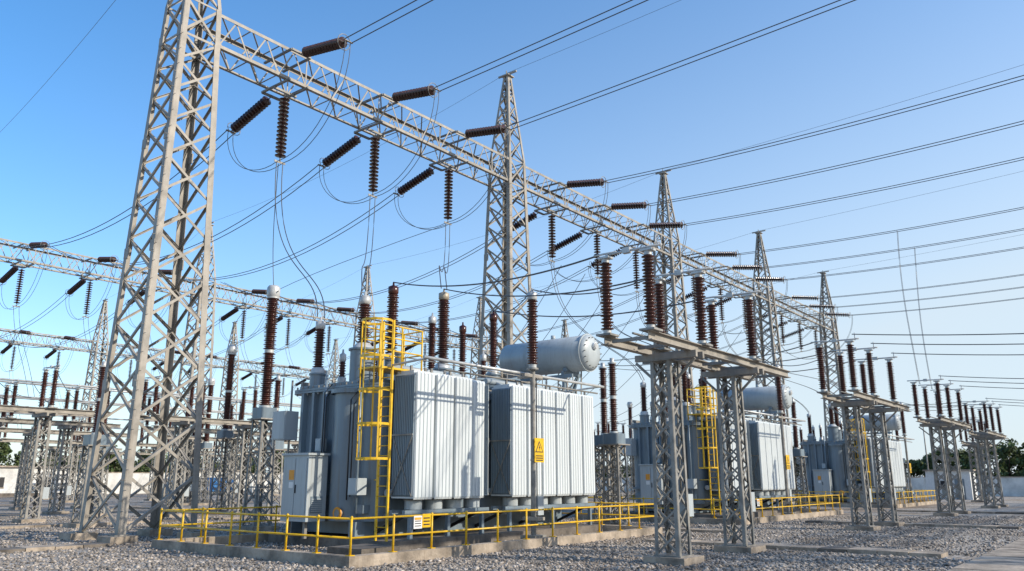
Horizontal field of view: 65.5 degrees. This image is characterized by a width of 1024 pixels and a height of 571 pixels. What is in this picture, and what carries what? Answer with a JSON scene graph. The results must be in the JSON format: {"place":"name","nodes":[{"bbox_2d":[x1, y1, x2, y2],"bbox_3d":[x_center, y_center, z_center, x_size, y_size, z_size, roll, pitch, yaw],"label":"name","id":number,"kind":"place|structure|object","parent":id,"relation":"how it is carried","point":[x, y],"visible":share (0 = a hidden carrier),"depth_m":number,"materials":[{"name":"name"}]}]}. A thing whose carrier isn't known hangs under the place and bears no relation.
{"place":"outdoors","nodes":[
{"label":"outdoors","id":0,"kind":"place"},
{"bbox_2d":[0,466,66,496],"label":"white service building","id":1,"kind":"structure","parent":0,"point":[8,477],"depth_m":98.22,"materials":[{"name":"concrete"}]},
{"bbox_2d":[0,492,1023,570],"bbox_3d":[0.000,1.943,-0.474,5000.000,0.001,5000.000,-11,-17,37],"label":"ground","id":2,"kind":"structure","parent":0,"point":[1015,504],"depth_m":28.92,"materials":[{"name":"grey gravel"}]},
{"bbox_2d":[0,361,109,522],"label":"disconnect switch","id":3,"kind":"object","parent":2,"relation":"on","point":[47,414],"visible":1,"depth_m":39.06,"materials":[{"name":"metal"}]},
{"bbox_2d":[0,414,109,503],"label":"disconnect switch","id":4,"kind":"object","parent":2,"relation":"on","point":[75,444],"visible":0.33,"depth_m":72.48,"materials":[{"name":"metal"}]},
{"bbox_2d":[0,542,109,552],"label":"cable trench cover","id":5,"kind":"object","parent":2,"relation":"on","point":[34,548],"visible":0.8,"depth_m":23.31,"materials":[{"name":"concrete"}]},
{"bbox_2d":[0,378,120,514],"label":"disconnect switch","id":6,"kind":"object","parent":2,"relation":"on","point":[64,425],"visible":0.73,"depth_m":48.09,"materials":[{"name":"metal"}]},
{"bbox_2d":[0,378,300,437],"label":"busbar","id":7,"kind":"object","parent":6,"relation":"on","point":[112,389],"depth_m":56.86,"materials":[{"name":"metal"}]},
{"bbox_2d":[0,394,126,509],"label":"disconnect switch","id":8,"kind":"object","parent":2,"relation":"on","point":[27,433],"visible":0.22,"depth_m":55.66,"materials":[{"name":"metal"}]},
{"bbox_2d":[30,427,121,499],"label":"disconnect switch","id":9,"kind":"object","parent":2,"relation":"on","point":[51,449],"visible":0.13,"depth_m":84.43,"materials":[{"name":"metal"}]},
{"bbox_2d":[62,361,109,527],"bbox_3d":[-18.627,7.042,35.552,1.300,7.370,1.300,-11,-17,37],"label":"surge arrester","id":10,"kind":"object","parent":2,"relation":"on","point":[88,439],"visible":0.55,"depth_m":35.15,"materials":[{"name":"metal"}]},
{"bbox_2d":[70,299,108,495],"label":"gantry tower","id":11,"kind":"structure","parent":2,"relation":"on","point":[101,318],"depth_m":109.42,"materials":[{"name":"metal"}]},
{"bbox_2d":[0,328,96,352],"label":"gantry beam","id":12,"kind":"structure","parent":11,"relation":"attached to","point":[59,347],"depth_m":104.63,"materials":[{"name":"metal"}]},
{"bbox_2d":[64,336,76,339],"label":"tension insulator","id":13,"kind":"object","parent":12,"relation":"attached to","point":[67,337],"visible":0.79,"depth_m":104.37,"materials":[{"name":"brown ceramic"}]},
{"bbox_2d":[70,302,355,405],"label":"overhead power line","id":14,"kind":"object","parent":13,"relation":"hanging from","point":[280,349],"visible":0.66,"depth_m":86.27,"materials":[{"name":"metal"}]},
{"bbox_2d":[77,387,113,516],"bbox_3d":[-23.411,9.437,45.369,1.300,7.370,1.300,-11,-17,37],"label":"surge arrester","id":15,"kind":"object","parent":2,"relation":"on","point":[105,469],"visible":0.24,"depth_m":45.17,"materials":[{"name":"metal"}]},
{"bbox_2d":[0,516,248,528],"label":"cable trench cover","id":16,"kind":"object","parent":2,"relation":"on","point":[61,524],"visible":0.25,"depth_m":36.54,"materials":[{"name":"concrete"}]},
{"bbox_2d":[58,0,221,544],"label":"gantry tower","id":17,"kind":"structure","parent":2,"relation":"on","point":[143,358],"depth_m":29.60,"materials":[{"name":"metal"}]},
{"bbox_2d":[198,14,508,186],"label":"gantry beam","id":18,"kind":"structure","parent":17,"relation":"attached to","point":[304,86],"depth_m":38.47,"materials":[{"name":"metal"}]},
{"bbox_2d":[226,96,270,135],"bbox_3d":[-12.145,-7.929,36.981,3.250,0.716,0.715,-28,-27,31],"label":"tension insulator","id":19,"kind":"object","parent":18,"relation":"attached to","point":[252,113],"visible":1,"depth_m":36.86,"materials":[{"name":"brown ceramic"}]},
{"bbox_2d":[274,93,289,164],"bbox_3d":[-10.125,-6.954,35.113,0.473,3.345,0.473,4,-14,-16],"label":"suspension insulator","id":20,"kind":"object","parent":18,"relation":"hanging from","point":[282,123],"visible":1,"depth_m":35.05,"materials":[{"name":"ceramic"}]},
{"bbox_2d":[0,0,855,280],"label":"overhead power line","id":21,"kind":"object","parent":20,"relation":"hanging from","point":[425,133],"visible":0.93,"depth_m":37.59,"materials":[{"name":"metal"}]},
{"bbox_2d":[302,33,352,57],"bbox_3d":[-8.079,-10.245,34.264,3.250,0.716,0.715,2,-10,39],"label":"tension insulator","id":22,"kind":"object","parent":18,"relation":"attached to","point":[338,43],"visible":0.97,"depth_m":34.00,"materials":[{"name":"brown ceramic"}]},
{"bbox_2d":[318,135,360,169],"bbox_3d":[-8.813,-6.922,41.109,3.250,0.716,0.715,-28,-27,31],"label":"tension insulator","id":23,"kind":"object","parent":18,"relation":"attached to","point":[342,150],"visible":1,"depth_m":41.00,"materials":[{"name":"brown ceramic"}]},
{"bbox_2d":[368,133,379,197],"bbox_3d":[-6.793,-5.946,39.242,0.473,3.345,0.473,-1,-14,3],"label":"suspension insulator","id":24,"kind":"object","parent":18,"relation":"hanging from","point":[374,153],"visible":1,"depth_m":39.18,"materials":[{"name":"ceramic"}]},
{"bbox_2d":[275,162,694,317],"bbox_3d":[-2.565,-2.266,30.586,10.320,8.005,21.590,8,-16,-28],"label":"jumper cable","id":25,"kind":"object","parent":24,"relation":"hanging from","point":[525,296],"visible":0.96,"depth_m":28.04,"materials":[{"name":"metal"}]},
{"bbox_2d":[394,167,433,197],"bbox_3d":[-5.481,-5.915,45.238,3.250,0.716,0.715,-28,-27,31],"label":"tension insulator","id":26,"kind":"object","parent":18,"relation":"attached to","point":[415,181],"visible":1,"depth_m":45.15,"materials":[{"name":"brown ceramic"}]},
{"bbox_2d":[392,83,440,101],"bbox_3d":[-4.747,-9.238,38.392,3.250,0.716,0.715,2,-10,39],"label":"tension insulator","id":27,"kind":"object","parent":18,"relation":"attached to","point":[410,94],"visible":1,"depth_m":38.19,"materials":[{"name":"brown ceramic"}]},
{"bbox_2d":[444,169,452,224],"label":"suspension insulator","id":28,"kind":"object","parent":18,"relation":"hanging from","point":[448,181],"visible":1,"depth_m":43.31,"materials":[{"name":"ceramic"}]},
{"bbox_2d":[464,122,510,137],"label":"tension insulator","id":29,"kind":"object","parent":18,"relation":"attached to","point":[486,131],"visible":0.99,"depth_m":42.31,"materials":[{"name":"brown ceramic"}]},
{"bbox_2d":[0,0,1022,338],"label":"shield wire","id":30,"kind":"object","parent":17,"relation":"attached to","point":[608,192],"visible":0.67,"depth_m":63.19,"materials":[{"name":"metal"}]},
{"bbox_2d":[0,440,284,472],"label":"distant trees","id":31,"kind":"object","parent":2,"relation":"on","point":[114,465],"visible":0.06,"depth_m":122.65,"materials":[{"name":"green plant"}]},
{"bbox_2d":[68,472,282,493],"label":"boundary wall","id":32,"kind":"structure","parent":2,"relation":"on","point":[141,478],"depth_m":119.12,"materials":[{"name":"concrete"}]},
{"bbox_2d":[136,421,223,500],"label":"disconnect switch","id":33,"kind":"object","parent":2,"relation":"on","point":[152,446],"visible":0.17,"depth_m":78.62,"materials":[{"name":"metal"}]},
{"bbox_2d":[162,222,215,502],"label":"gantry tower","id":34,"kind":"structure","parent":2,"relation":"on","point":[194,346],"depth_m":75.30,"materials":[{"name":"metal"}]},
{"bbox_2d":[0,238,197,296],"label":"gantry beam","id":35,"kind":"structure","parent":34,"relation":"attached to","point":[34,262],"depth_m":67.47,"materials":[{"name":"metal"}]},
{"bbox_2d":[12,266,24,306],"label":"suspension insulator","id":36,"kind":"object","parent":35,"relation":"hanging from","point":[19,286],"visible":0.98,"depth_m":63.88,"materials":[{"name":"ceramic"}]},
{"bbox_2d":[0,245,174,405],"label":"overhead power line","id":37,"kind":"object","parent":36,"relation":"hanging from","point":[73,318],"visible":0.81,"depth_m":66.96,"materials":[{"name":"metal"}]},
{"bbox_2d":[190,378,214,505],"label":"current transformer","id":38,"kind":"object","parent":2,"relation":"on","point":[206,444],"visible":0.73,"depth_m":65.23,"materials":[{"name":"metal"}]},
{"bbox_2d":[140,372,271,517],"bbox_3d":[-17.182,9.496,46.626,2.020,7.850,9.370,-11,-17,37],"label":"disconnect switch","id":39,"kind":"object","parent":2,"relation":"on","point":[181,422],"visible":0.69,"depth_m":46.16,"materials":[{"name":"metal"}]},
{"bbox_2d":[157,406,258,505],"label":"disconnect switch","id":40,"kind":"object","parent":2,"relation":"on","point":[192,438],"visible":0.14,"depth_m":65.30,"materials":[{"name":"metal"}]},
{"bbox_2d":[145,391,271,509],"bbox_3d":[-21.180,11.745,55.843,2.020,7.850,9.370,-11,-17,37],"label":"disconnect switch","id":41,"kind":"object","parent":2,"relation":"on","point":[203,430],"visible":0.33,"depth_m":56.12,"materials":[{"name":"metal"}]},
{"bbox_2d":[204,345,236,514],"bbox_3d":[-17.731,8.832,49.304,1.300,10.410,1.300,-11,-17,37],"label":"current transformer","id":42,"kind":"object","parent":2,"relation":"on","point":[225,433],"visible":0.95,"depth_m":48.94,"materials":[{"name":"metal"}]},
{"bbox_2d":[211,321,238,477],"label":"gantry tower","id":43,"kind":"structure","parent":2,"relation":"on","point":[234,332],"depth_m":125.09,"materials":[{"name":"metal"}]},
{"bbox_2d":[102,342,227,368],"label":"gantry beam","id":44,"kind":"structure","parent":43,"relation":"attached to","point":[162,359],"depth_m":116.79,"materials":[{"name":"metal"}]},
{"bbox_2d":[233,285,279,530],"bbox_3d":[-10.453,5.040,33.760,1.300,10.410,1.300,-11,-17,37],"label":"current transformer","id":45,"kind":"object","parent":2,"relation":"on","point":[263,412],"visible":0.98,"depth_m":33.36,"materials":[{"name":"metal"}]},
{"bbox_2d":[250,375,286,521],"bbox_3d":[-12.117,8.241,40.469,1.300,7.370,1.300,-11,-17,37],"label":"surge arrester","id":46,"kind":"object","parent":2,"relation":"on","point":[279,445],"visible":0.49,"depth_m":40.19,"materials":[{"name":"metal"}]},
{"bbox_2d":[328,339,339,382],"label":"gantry tower","id":47,"kind":"structure","parent":2,"relation":"on","point":[334,367],"depth_m":141.97,"materials":[{"name":"metal"}]},
{"bbox_2d":[234,359,333,379],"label":"gantry beam","id":48,"kind":"structure","parent":47,"relation":"attached to","point":[277,373],"depth_m":132.29,"materials":[{"name":"metal"}]},
{"bbox_2d":[353,265,374,346],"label":"gantry tower","id":49,"kind":"structure","parent":2,"relation":"on","point":[365,288],"depth_m":92.97,"materials":[{"name":"metal"}]},
{"bbox_2d":[208,283,358,328],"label":"gantry beam","id":50,"kind":"structure","parent":49,"relation":"attached to","point":[242,306],"depth_m":83.71,"materials":[{"name":"metal"}]},
{"bbox_2d":[151,523,662,568],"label":"concrete bund","id":51,"kind":"structure","parent":2,"relation":"on","point":[366,552],"depth_m":23.49,"materials":[{"name":"beige concrete"}]},
{"bbox_2d":[155,501,654,555],"bbox_3d":[-2.533,7.953,27.180,8.780,0.908,15.280,-11,-17,37],"label":"safety railing","id":52,"kind":"object","parent":51,"relation":"on","point":[351,519],"visible":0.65,"depth_m":22.68,"materials":[{"name":"yellow metal"}]},
{"bbox_2d":[413,514,430,528],"bbox_3d":[-2.321,6.098,20.607,0.018,0.360,0.620,-11,-17,37],"label":"information sign","id":53,"kind":"object","parent":52,"relation":"attached to","point":[422,521],"visible":1,"depth_m":20.60,"materials":[{"name":"white metal"}]},
{"bbox_2d":[271,282,601,541],"bbox_3d":[-2.303,4.523,29.638,6.020,9.060,12.617,-11,-17,37],"label":"power transformer","id":54,"kind":"object","parent":51,"relation":"on","point":[380,438],"visible":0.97,"depth_m":26.30,"materials":[{"name":"grey paint"}]},
{"bbox_2d":[131,506,736,532],"bbox_3d":[-9.665,12.895,44.550,46.375,0.162,0.700,-11,-17,37],"label":"cable trench cover","id":55,"kind":"object","parent":2,"relation":"on","point":[673,529],"visible":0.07,"depth_m":31.52,"materials":[{"name":"concrete"}]},
{"bbox_2d":[470,296,488,377],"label":"gantry tower","id":56,"kind":"structure","parent":2,"relation":"on","point":[479,308],"depth_m":108.54,"materials":[{"name":"metal"}]},
{"bbox_2d":[369,316,479,350],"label":"gantry beam","id":57,"kind":"structure","parent":56,"relation":"attached to","point":[426,341],"depth_m":99.89,"materials":[{"name":"metal"}]},
{"bbox_2d":[387,288,603,538],"bbox_3d":[0.059,4.349,26.752,2.352,8.430,9.800,-11,-17,37],"label":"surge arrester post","id":58,"kind":"object","parent":2,"relation":"on","point":[537,501],"visible":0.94,"depth_m":26.12,"materials":[{"name":"metal"}]},
{"bbox_2d":[534,438,543,461],"bbox_3d":[0.888,5.360,25.915,0.020,0.770,0.520,-11,-17,37],"label":"warning sign","id":59,"kind":"object","parent":58,"relation":"attached to","point":[538,449],"visible":1,"depth_m":25.90,"materials":[{"name":"yellow metal"}]},
{"bbox_2d":[478,70,535,382],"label":"gantry tower","id":60,"kind":"structure","parent":2,"relation":"on","point":[508,287],"depth_m":47.06,"materials":[{"name":"metal"}]},
{"bbox_2d":[506,166,670,259],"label":"gantry beam","id":61,"kind":"structure","parent":60,"relation":"attached to","point":[564,206],"depth_m":54.57,"materials":[{"name":"metal"}]},
{"bbox_2d":[548,212,555,262],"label":"suspension insulator","id":62,"kind":"object","parent":61,"relation":"hanging from","point":[551,219],"visible":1,"depth_m":50.77,"materials":[{"name":"ceramic"}]},
{"bbox_2d":[547,232,582,252],"bbox_3d":[3.867,-3.089,56.820,3.250,0.716,0.715,-28,-27,31],"label":"tension insulator","id":63,"kind":"object","parent":61,"relation":"attached to","point":[568,240],"visible":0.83,"depth_m":56.63,"materials":[{"name":"brown ceramic"}]},
{"bbox_2d":[565,176,608,187],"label":"tension insulator","id":64,"kind":"object","parent":61,"relation":"attached to","point":[586,183],"visible":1,"depth_m":49.80,"materials":[{"name":"brown ceramic"}]},
{"bbox_2d":[593,232,600,278],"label":"suspension insulator","id":65,"kind":"object","parent":61,"relation":"hanging from","point":[597,247],"visible":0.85,"depth_m":54.93,"materials":[{"name":"ceramic"}]},
{"bbox_2d":[551,266,855,379],"bbox_3d":[10.891,1.469,45.894,10.509,8.005,22.580,8,-16,-31],"label":"jumper cable","id":66,"kind":"object","parent":65,"relation":"hanging from","point":[691,341],"visible":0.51,"depth_m":46.67,"materials":[{"name":"metal"}]},
{"bbox_2d":[610,200,650,209],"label":"tension insulator","id":67,"kind":"object","parent":61,"relation":"attached to","point":[629,205],"visible":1,"depth_m":53.97,"materials":[{"name":"brown ceramic"}]},
{"bbox_2d":[649,220,687,229],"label":"tension insulator","id":68,"kind":"object","parent":61,"relation":"attached to","point":[660,225],"visible":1,"depth_m":58.13,"materials":[{"name":"brown ceramic"}]},
{"bbox_2d":[586,362,626,523],"bbox_3d":[4.187,7.139,35.951,1.300,7.370,1.300,-11,-17,37],"label":"surge arrester","id":69,"kind":"object","parent":2,"relation":"on","point":[598,439],"visible":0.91,"depth_m":35.82,"materials":[{"name":"metal"}]},
{"bbox_2d":[595,422,635,500],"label":"disconnect switch","id":70,"kind":"object","parent":2,"relation":"on","point":[608,429],"visible":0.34,"depth_m":80.26,"materials":[{"name":"metal"}]},
{"bbox_2d":[598,358,637,525],"bbox_3d":[4.436,6.792,34.527,1.300,7.370,1.300,-11,-17,37],"label":"surge arrester","id":71,"kind":"object","parent":2,"relation":"on","point":[613,438],"visible":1,"depth_m":34.25,"materials":[{"name":"metal"}]},
{"bbox_2d":[627,402,633,497],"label":"current transformer","id":72,"kind":"object","parent":2,"relation":"on","point":[629,406],"visible":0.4,"depth_m":86.20,"materials":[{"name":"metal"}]},
{"bbox_2d":[653,169,694,421],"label":"gantry tower","id":73,"kind":"structure","parent":2,"relation":"on","point":[667,206],"depth_m":63.13,"materials":[{"name":"metal"}]},
{"bbox_2d":[0,164,1023,422],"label":"connecting cable","id":74,"kind":"object","parent":73,"relation":"attached to","point":[910,334],"visible":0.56,"depth_m":46.37,"materials":[{"name":"metal"}]},
{"bbox_2d":[664,243,767,302],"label":"gantry beam","id":75,"kind":"structure","parent":73,"relation":"attached to","point":[724,280],"depth_m":70.84,"materials":[{"name":"metal"}]},
{"bbox_2d":[718,289,724,323],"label":"suspension insulator","id":76,"kind":"object","parent":75,"relation":"hanging from","point":[721,306],"visible":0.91,"depth_m":70.55,"materials":[{"name":"ceramic"}]},
{"bbox_2d":[386,207,1023,346],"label":"overhead power line","id":77,"kind":"object","parent":76,"relation":"hanging from","point":[806,263],"visible":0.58,"depth_m":64.77,"materials":[{"name":"metal"}]},
{"bbox_2d":[694,313,969,411],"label":"jumper cable","id":78,"kind":"object","parent":76,"relation":"hanging from","point":[906,404],"visible":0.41,"depth_m":67.50,"materials":[{"name":"metal"}]},
{"bbox_2d":[594,235,790,565],"bbox_3d":[5.545,3.556,22.276,2.020,7.850,9.370,-11,-17,37],"label":"disconnect switch","id":79,"kind":"object","parent":2,"relation":"on","point":[688,354],"visible":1,"depth_m":20.89,"materials":[{"name":"metal"}]},
{"bbox_2d":[578,508,843,524],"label":"concrete bund","id":80,"kind":"structure","parent":2,"relation":"on","point":[705,518],"depth_m":41.12,"materials":[{"name":"beige concrete"}]},
{"bbox_2d":[621,360,794,514],"bbox_3d":[11.889,8.813,47.222,6.020,9.060,12.617,-11,-17,37],"label":"power transformer","id":81,"kind":"object","parent":80,"relation":"on","point":[764,448],"visible":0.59,"depth_m":44.38,"materials":[{"name":"grey paint"}]},
{"bbox_2d":[581,494,841,518],"bbox_3d":[11.659,12.242,44.764,8.780,0.908,15.280,-11,-17,37],"label":"safety railing","id":82,"kind":"object","parent":80,"relation":"on","point":[762,508],"visible":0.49,"depth_m":41.56,"materials":[{"name":"yellow metal"}]},
{"bbox_2d":[712,364,805,514],"bbox_3d":[14.251,8.639,44.336,2.352,8.430,9.800,-11,-17,37],"label":"surge arrester post","id":83,"kind":"object","parent":2,"relation":"on","point":[780,409],"visible":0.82,"depth_m":43.73,"materials":[{"name":"metal"}]},
{"bbox_2d":[752,230,803,500],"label":"gantry tower","id":84,"kind":"structure","parent":2,"relation":"on","point":[760,245],"depth_m":78.74,"materials":[{"name":"metal"}]},
{"bbox_2d":[759,290,832,332],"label":"gantry beam","id":85,"kind":"structure","parent":84,"relation":"attached to","point":[799,313],"depth_m":86.80,"materials":[{"name":"metal"}]},
{"bbox_2d":[779,316,784,345],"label":"suspension insulator","id":86,"kind":"object","parent":85,"relation":"hanging from","point":[782,332],"visible":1,"depth_m":82.15,"materials":[{"name":"ceramic"}]},
{"bbox_2d":[500,274,1023,370],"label":"overhead power line","id":87,"kind":"object","parent":86,"relation":"hanging from","point":[867,313],"visible":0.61,"depth_m":81.25,"materials":[{"name":"metal"}]},
{"bbox_2d":[645,538,947,557],"bbox_3d":[8.109,7.861,23.911,8.775,0.160,0.900,-11,-17,37],"label":"cable trench cover","id":88,"kind":"object","parent":2,"relation":"on","point":[884,551],"visible":0.6,"depth_m":22.72,"materials":[{"name":"concrete"}]},
{"bbox_2d":[791,398,809,508],"bbox_3d":[18.689,11.100,52.187,1.300,7.370,1.300,-11,-17,37],"label":"surge arrester","id":89,"kind":"object","parent":2,"relation":"on","point":[797,451],"visible":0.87,"depth_m":51.94,"materials":[{"name":"metal"}]},
{"bbox_2d":[596,476,1023,496],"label":"boundary wall","id":90,"kind":"structure","parent":2,"relation":"on","point":[1012,486],"depth_m":99.07,"materials":[{"name":"concrete"}]},
{"bbox_2d":[596,438,1023,476],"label":"distant trees","id":91,"kind":"object","parent":2,"relation":"on","point":[1013,453],"visible":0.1,"depth_m":107.37,"materials":[{"name":"green plant"}]},
{"bbox_2d":[817,270,851,440],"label":"gantry tower","id":92,"kind":"structure","parent":2,"relation":"on","point":[835,335],"depth_m":94.65,"materials":[{"name":"metal"}]},
{"bbox_2d":[779,499,936,507],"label":"concrete bund","id":93,"kind":"structure","parent":2,"relation":"on","point":[874,504],"depth_m":61.41,"materials":[{"name":"beige concrete"}]},
{"bbox_2d":[796,402,905,501],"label":"power transformer","id":94,"kind":"object","parent":93,"relation":"on","point":[826,465],"visible":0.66,"depth_m":65.71,"materials":[{"name":"grey paint"}]},
{"bbox_2d":[795,490,935,503],"bbox_3d":[29.244,17.558,66.553,8.780,0.908,15.280,-11,-17,37],"label":"safety railing","id":95,"kind":"object","parent":93,"relation":"on","point":[922,496],"visible":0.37,"depth_m":62.31,"materials":[{"name":"yellow metal"}]},
{"bbox_2d":[811,333,911,531],"bbox_3d":[15.849,6.671,35.044,2.020,7.850,9.370,-11,-17,37],"label":"disconnect switch","id":96,"kind":"object","parent":2,"relation":"on","point":[865,401],"visible":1,"depth_m":33.76,"materials":[{"name":"metal"}]},
{"bbox_2d":[863,402,916,502],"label":"surge arrester post","id":97,"kind":"object","parent":2,"relation":"on","point":[903,426],"visible":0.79,"depth_m":65.54,"materials":[{"name":"metal"}]},
{"bbox_2d":[805,520,1021,529],"bbox_3d":[17.765,10.780,35.876,8.775,0.160,0.900,-11,-17,37],"label":"cable trench cover","id":98,"kind":"object","parent":2,"relation":"on","point":[929,524],"visible":0.59,"depth_m":34.78,"materials":[{"name":"concrete"}]},
{"bbox_2d":[907,375,971,516],"bbox_3d":[26.215,9.804,47.887,2.020,7.850,9.370,-11,-17,37],"label":"disconnect switch","id":99,"kind":"object","parent":2,"relation":"on","point":[940,423],"visible":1,"depth_m":46.57,"materials":[{"name":"metal"}]},
{"bbox_2d":[922,469,977,499],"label":"control kiosk","id":100,"kind":"object","parent":2,"relation":"on","point":[966,482],"visible":0.43,"depth_m":83.29,"materials":[{"name":"white metal"}]},
{"bbox_2d":[897,510,1023,513],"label":"cable trench cover","id":101,"kind":"object","parent":2,"relation":"on","point":[988,512],"visible":0.54,"depth_m":49.04,"materials":[{"name":"concrete"}]},
{"bbox_2d":[954,415,992,501],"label":"disconnect switch","id":102,"kind":"object","parent":2,"relation":"on","point":[973,446],"visible":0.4,"depth_m":73.87,"materials":[{"name":"metal"}]},
{"bbox_2d":[962,397,1008,508],"bbox_3d":[36.212,12.825,60.273,2.020,7.850,9.370,-11,-17,37],"label":"disconnect switch","id":103,"kind":"object","parent":2,"relation":"on","point":[992,436],"visible":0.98,"depth_m":58.89,"materials":[{"name":"metal"}]},
{"bbox_2d":[947,538,1023,570],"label":"concrete walkway","id":104,"kind":"structure","parent":2,"relation":"on","point":[1009,557],"depth_m":19.04,"materials":[{"name":"grey concrete"}]},
{"bbox_2d":[0,0,1023,476],"label":"sky","id":105,"kind":"structure","parent":0,"point":[70,158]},
{"bbox_2d":[221,75,1023,322],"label":"overhead power line","id":106,"kind":"object","parent":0,"point":[707,195],"visible":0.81,"depth_m":48.86,"materials":[{"name":"metal"}]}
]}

